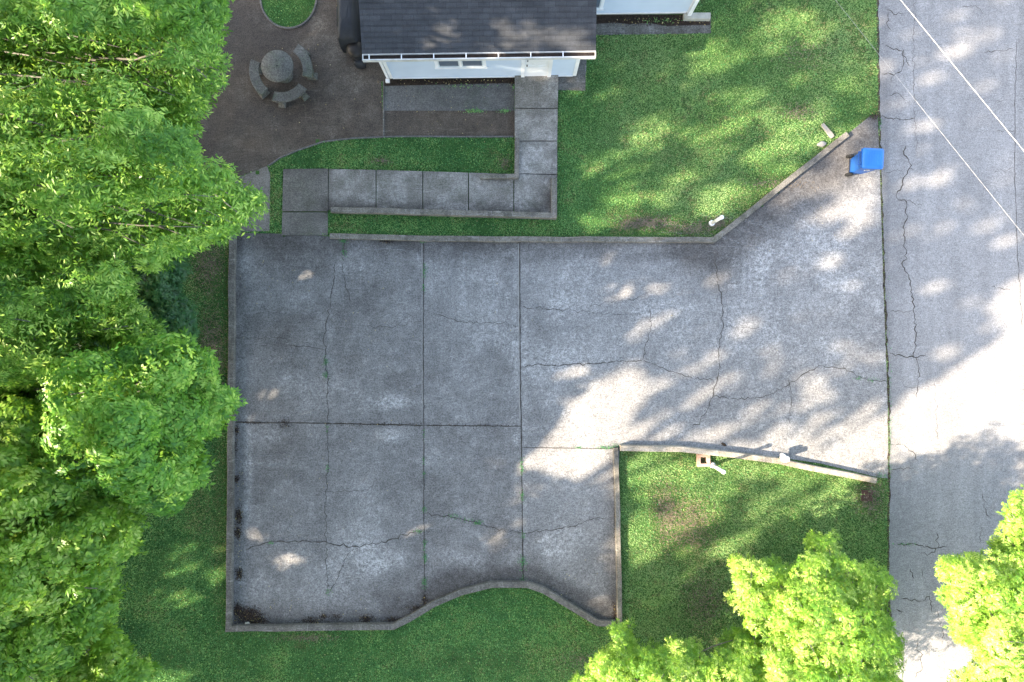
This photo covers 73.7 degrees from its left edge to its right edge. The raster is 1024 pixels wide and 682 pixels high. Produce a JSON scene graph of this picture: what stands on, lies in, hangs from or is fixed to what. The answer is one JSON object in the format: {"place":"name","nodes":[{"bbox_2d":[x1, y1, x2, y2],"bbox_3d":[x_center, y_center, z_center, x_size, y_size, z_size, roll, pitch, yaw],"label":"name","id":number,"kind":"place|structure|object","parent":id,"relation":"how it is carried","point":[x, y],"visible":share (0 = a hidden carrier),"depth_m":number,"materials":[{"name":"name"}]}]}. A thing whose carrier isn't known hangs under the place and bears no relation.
{"place":"outdoors","nodes":[
{"label":"outdoors","id":0,"kind":"place"},
{"bbox_2d":[235,166,269,230],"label":"side pavement","id":1,"kind":"structure","parent":0,"point":[260,179],"depth_m":21.49,"materials":[{"name":"concrete"}]},
{"bbox_2d":[124,0,514,183],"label":"patio","id":2,"kind":"structure","parent":0,"point":[247,127],"depth_m":21.49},
{"bbox_2d":[249,59,269,98],"bbox_3d":[-7.877,-8.150,21.290,0.434,0.420,1.166,-17,90,0],"label":"curved bench","id":3,"kind":"object","parent":2,"relation":"on","point":[255,73],"visible":0.99,"depth_m":21.08,"materials":[{"name":"stone"}]},
{"bbox_2d":[261,50,293,82],"bbox_3d":[-7.145,-8.367,21.123,0.976,0.754,0.976,0,90,0],"label":"stone table","id":4,"kind":"object","parent":2,"relation":"on","point":[277,66],"visible":1,"depth_m":20.75,"materials":[{"name":"grey stone"}]},
{"bbox_2d":[259,0,316,28],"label":"circle edging","id":5,"kind":"object","parent":2,"relation":"on","point":[299,25],"visible":1,"depth_m":21.45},
{"bbox_2d":[262,0,314,26],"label":"lawn circle","id":6,"kind":"object","parent":2,"relation":"on","point":[277,20],"visible":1,"depth_m":21.49,"materials":[{"name":"plant"}]},
{"bbox_2d":[272,83,309,107],"bbox_3d":[-6.894,-7.637,21.290,1.124,0.420,0.430,-19,90,0],"label":"curved bench","id":7,"kind":"object","parent":2,"relation":"on","point":[298,90],"visible":1,"depth_m":21.08,"materials":[{"name":"concrete"}]},
{"bbox_2d":[293,44,317,79],"bbox_3d":[-6.424,-8.644,21.290,0.430,0.420,1.124,-21,90,0],"label":"curved bench","id":8,"kind":"object","parent":2,"relation":"on","point":[302,53],"visible":1,"depth_m":21.08,"materials":[{"name":"stone"}]},
{"bbox_2d":[336,0,360,52],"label":"covered grill","id":9,"kind":"object","parent":2,"relation":"on","point":[348,21],"visible":0.89,"depth_m":20.57,"materials":[{"name":"black fabric"}]},
{"bbox_2d":[346,41,361,60],"bbox_3d":[-4.821,-8.972,21.175,0.580,0.650,0.580,0,90,0],"label":"round planter","id":10,"kind":"object","parent":2,"relation":"on","point":[354,51],"visible":0.73,"depth_m":20.90,"materials":[{"name":"grey stone"}]},
{"bbox_2d":[354,58,365,68],"bbox_3d":[-4.741,-8.720,21.321,0.371,0.391,0.344,0,90,0],"label":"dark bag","id":11,"kind":"object","parent":2,"relation":"on","point":[359,64],"visible":0.64,"depth_m":21.21,"materials":[{"name":"black plastic"}]},
{"bbox_2d":[384,83,514,110],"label":"slab path","id":12,"kind":"structure","parent":0,"point":[492,97],"depth_m":21.49,"materials":[{"name":"grey concrete"}]},
{"bbox_2d":[11,0,890,681],"bbox_3d":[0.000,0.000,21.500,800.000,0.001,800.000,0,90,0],"label":"ground","id":13,"kind":"structure","parent":0,"point":[627,528],"depth_m":21.50,"materials":[{"name":"green plant"}]},
{"bbox_2d":[0,387,150,681],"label":"broadleaf tree","id":14,"kind":"object","parent":13,"relation":"on","point":[64,548],"visible":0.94,"depth_m":13.96,"materials":[{"name":"green plant"}]},
{"bbox_2d":[0,238,168,394],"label":"leafy tree","id":15,"kind":"object","parent":13,"relation":"on","point":[52,308],"visible":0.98,"depth_m":13.96,"materials":[{"name":"green plant"}]},
{"bbox_2d":[65,337,110,355],"bbox_3d":[-12.823,-0.181,20.258,3.216,2.702,3.226,0,90,0],"label":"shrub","id":16,"kind":"object","parent":13,"relation":"on","point":[78,347],"visible":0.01,"depth_m":19.06,"materials":[{"name":"green plant"}]},
{"bbox_2d":[59,620,162,681],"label":"young tree","id":17,"kind":"object","parent":13,"relation":"on","point":[108,657],"visible":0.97,"depth_m":15.48,"materials":[{"name":"green plant"}]},
{"bbox_2d":[0,0,234,135],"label":"leafy tree","id":18,"kind":"object","parent":13,"relation":"on","point":[170,31],"visible":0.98,"depth_m":13.07,"materials":[{"name":"green plant"}]},
{"bbox_2d":[18,326,247,517],"bbox_3d":[-9.066,1.950,17.064,6.237,9.218,4.630,0,90,0],"label":"broadleaf tree","id":19,"kind":"object","parent":13,"relation":"on","point":[135,424],"visible":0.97,"depth_m":13.71,"materials":[{"name":"green plant"}]},
{"bbox_2d":[0,37,269,275],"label":"leafy tree","id":20,"kind":"object","parent":13,"relation":"on","point":[91,159],"visible":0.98,"depth_m":12.96,"materials":[{"name":"green plant"}]},
{"bbox_2d":[116,252,200,341],"bbox_3d":[-10.785,-1.066,20.169,3.445,2.916,3.590,0,90,0],"label":"shrub","id":21,"kind":"object","parent":13,"relation":"on","point":[162,295],"visible":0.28,"depth_m":19.04,"materials":[{"name":"green plant"}]},
{"bbox_2d":[383,81,383,135],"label":"bed curb","id":22,"kind":"structure","parent":13,"relation":"on","point":[383,108],"depth_m":21.46,"materials":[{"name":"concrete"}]},
{"bbox_2d":[268,135,513,165],"bbox_3d":[-3.843,-6.244,21.491,7.779,0.078,0.597,-7,90,0],"label":"patio edging","id":23,"kind":"object","parent":13,"relation":"on","point":[278,158],"visible":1,"depth_m":21.46,"materials":[{"name":"grey concrete"}]},
{"bbox_2d":[282,75,557,234],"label":"walkway","id":24,"kind":"structure","parent":13,"relation":"on","point":[536,111],"depth_m":21.39,"materials":[{"name":"concrete"}]},
{"bbox_2d":[225,233,615,631],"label":"perimeter curb","id":25,"kind":"structure","parent":13,"relation":"on","point":[230,626],"depth_m":21.34,"materials":[{"name":"concrete"}]},
{"bbox_2d":[331,178,556,219],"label":"ramp wall","id":26,"kind":"structure","parent":13,"relation":"on","point":[552,215],"depth_m":21.23,"materials":[{"name":"concrete"}]},
{"bbox_2d":[384,77,514,85],"bbox_3d":[-1.992,-8.175,21.482,4.150,0.001,0.204,-1,90,0],"label":"soil bed","id":27,"kind":"object","parent":13,"relation":"on","point":[502,79],"visible":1,"depth_m":21.48,"materials":[{"name":"brown soil"}]},
{"bbox_2d":[480,138,518,180],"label":"ramp wall","id":28,"kind":"structure","parent":13,"relation":"on","point":[515,175],"depth_m":21.19,"materials":[{"name":"concrete"}]},
{"bbox_2d":[359,0,698,82],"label":"house","id":29,"kind":"structure","parent":13,"relation":"on","point":[414,39],"depth_m":18.91,"materials":[{"name":"white"}]},
{"bbox_2d":[434,61,486,68],"bbox_3d":[-1.529,-8.229,20.060,1.580,1.020,0.061,-1,90,0],"label":"window","id":30,"kind":"structure","parent":29,"relation":"in","point":[438,64],"depth_m":20.38,"materials":[{"name":"white paint"}]},
{"bbox_2d":[525,60,548,75],"bbox_3d":[0.750,-8.256,20.330,0.700,1.960,0.060,-1,90,0],"label":"door","id":31,"kind":"structure","parent":29,"relation":"in","point":[532,67],"depth_m":20.63,"materials":[{"name":"white paint"}]},
{"bbox_2d":[597,0,604,9],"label":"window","id":32,"kind":"structure","parent":29,"relation":"in","point":[600,3],"depth_m":20.73,"materials":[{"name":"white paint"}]},
{"bbox_2d":[189,29,891,673],"bbox_3d":[1.707,1.613,21.458,22.841,0.062,17.811,-17,90,0],"label":"dead thatch","id":33,"kind":"object","parent":13,"relation":"on","point":[675,513],"visible":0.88,"depth_m":21.46,"materials":[{"name":"brown plant"}]},
{"bbox_2d":[451,17,681,113],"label":"path weeds","id":34,"kind":"object","parent":13,"relation":"on","point":[477,109],"visible":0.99,"depth_m":21.45,"materials":[{"name":"green plant"}]},
{"bbox_2d":[366,15,767,85],"bbox_3d":[1.463,-9.145,21.461,13.189,0.037,1.772,-16,90,0],"label":"bed debris","id":35,"kind":"object","parent":13,"relation":"on","point":[474,80],"visible":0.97,"depth_m":21.46,"materials":[{"name":"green plant"}]},
{"bbox_2d":[558,59,586,90],"bbox_3d":[1.919,-8.831,21.488,1.000,0.001,1.903,0,90,0],"label":"side apron","id":36,"kind":"object","parent":13,"relation":"on","point":[577,82],"visible":0.5,"depth_m":21.49,"materials":[{"name":"concrete"}]},
{"bbox_2d":[330,132,848,242],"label":"lawn curb","id":37,"kind":"structure","parent":13,"relation":"on","point":[769,195],"depth_m":21.34,"materials":[{"name":"concrete"}]},
{"bbox_2d":[613,447,621,625],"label":"side curb","id":38,"kind":"structure","parent":13,"relation":"on","point":[617,534],"depth_m":21.30,"materials":[{"name":"concrete"}]},
{"bbox_2d":[568,617,776,681],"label":"leafy tree","id":39,"kind":"object","parent":13,"relation":"on","point":[626,658],"visible":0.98,"depth_m":17.11,"materials":[{"name":"green plant"}]},
{"bbox_2d":[696,454,710,466],"bbox_3d":[6.000,3.734,21.418,0.404,0.165,0.400,-2,90,0],"label":"post","id":40,"kind":"object","parent":13,"relation":"on","point":[699,461],"visible":0.96,"depth_m":21.34,"materials":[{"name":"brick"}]},
{"bbox_2d":[709,215,723,225],"bbox_3d":[6.274,-3.702,20.961,0.180,1.178,0.180,0,90,0],"label":"white post","id":41,"kind":"object","parent":13,"relation":"on","point":[713,222],"visible":1,"depth_m":20.88,"materials":[{"name":"plastic"}]},
{"bbox_2d":[710,462,725,473],"bbox_3d":[6.290,3.895,20.901,0.180,1.298,0.180,0,90,0],"label":"white post","id":42,"kind":"object","parent":13,"relation":"on","point":[719,469],"visible":1,"depth_m":20.81,"materials":[{"name":"plastic"}]},
{"bbox_2d":[619,444,876,483],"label":"curved wall","id":43,"kind":"structure","parent":13,"relation":"on","point":[713,452],"depth_m":21.23,"materials":[{"name":"concrete"}]},
{"bbox_2d":[780,453,789,462],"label":"white block","id":44,"kind":"structure","parent":43,"relation":"on","point":[784,458],"depth_m":21.00,"materials":[{"name":"paint"}]},
{"bbox_2d":[723,527,907,681],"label":"leafy tree","id":45,"kind":"object","parent":13,"relation":"on","point":[823,620],"visible":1,"depth_m":16.91,"materials":[{"name":"green plant"}]},
{"bbox_2d":[817,141,825,146],"bbox_3d":[9.726,-6.188,21.456,0.273,0.169,0.192,16,90,0],"label":"rock","id":46,"kind":"object","parent":13,"relation":"on","point":[821,143],"visible":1,"depth_m":21.41,"materials":[{"name":"white stone"}]},
{"bbox_2d":[821,123,833,137],"bbox_3d":[9.903,-6.604,21.430,0.150,0.050,0.540,-40,92,1],"label":"plank","id":47,"kind":"object","parent":13,"relation":"on","point":[829,133],"visible":1,"depth_m":21.41,"materials":[{"name":"white wood"}]},
{"bbox_2d":[861,490,872,500],"bbox_3d":[11.161,4.863,21.475,0.340,0.050,0.340,2,90,0],"label":"drain grate","id":48,"kind":"object","parent":13,"relation":"on","point":[867,495],"visible":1,"depth_m":21.46,"materials":[{"name":"metal"}]},
{"bbox_2d":[933,484,1023,681],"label":"leafy tree","id":49,"kind":"object","parent":13,"relation":"on","point":[986,608],"visible":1,"depth_m":16.32,"materials":[{"name":"green plant"}]},
{"bbox_2d":[233,115,887,623],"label":"driveway","id":50,"kind":"structure","parent":0,"point":[603,345],"depth_m":21.49,"materials":[{"name":"concrete"}]},
{"bbox_2d":[217,21,841,617],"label":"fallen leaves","id":51,"kind":"object","parent":50,"relation":"on","point":[405,353],"visible":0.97,"depth_m":21.48,"materials":[{"name":"brown plant"}]},
{"bbox_2d":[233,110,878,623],"bbox_3d":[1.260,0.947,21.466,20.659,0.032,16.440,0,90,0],"label":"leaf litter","id":52,"kind":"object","parent":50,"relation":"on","point":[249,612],"visible":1,"depth_m":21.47,"materials":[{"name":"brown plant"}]},
{"bbox_2d":[268,2,915,595],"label":"joint weeds","id":53,"kind":"object","parent":50,"relation":"on","point":[600,446],"visible":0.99,"depth_m":21.46,"materials":[{"name":"green plant"}]},
{"bbox_2d":[845,148,883,176],"bbox_3d":[10.778,-5.476,20.945,0.746,1.082,0.631,3,90,0],"label":"recycling bin","id":54,"kind":"object","parent":50,"relation":"on","point":[864,160],"visible":1,"depth_m":20.45,"materials":[{"name":"blue plastic"}]},
{"bbox_2d":[596,19,710,34],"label":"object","id":55,"kind":"structure","parent":0,"point":[616,29],"depth_m":21.49,"materials":[{"name":"concrete"}]},
{"bbox_2d":[596,15,711,25],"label":"drip soil","id":56,"kind":"structure","parent":55,"relation":"on","point":[603,18],"depth_m":21.48,"materials":[{"name":"brown soil"}]},
{"bbox_2d":[683,13,710,20],"bbox_3d":[5.790,-10.164,21.420,0.832,0.200,0.200,0,90,0],"label":"house ledge","id":57,"kind":"object","parent":56,"relation":"on","point":[700,17],"visible":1,"depth_m":21.32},
{"bbox_2d":[837,2,1023,234],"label":"overhead cable","id":58,"kind":"object","parent":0,"point":[931,120],"visible":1,"depth_m":14.30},
{"bbox_2d":[876,0,1023,681],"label":"road","id":59,"kind":"structure","parent":0,"point":[953,254],"depth_m":21.49,"materials":[{"name":"grey asphalt"}]},
{"bbox_2d":[901,0,1023,150],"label":"overhead cable","id":60,"kind":"object","parent":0,"point":[962,75],"visible":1,"depth_m":13.30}
]}

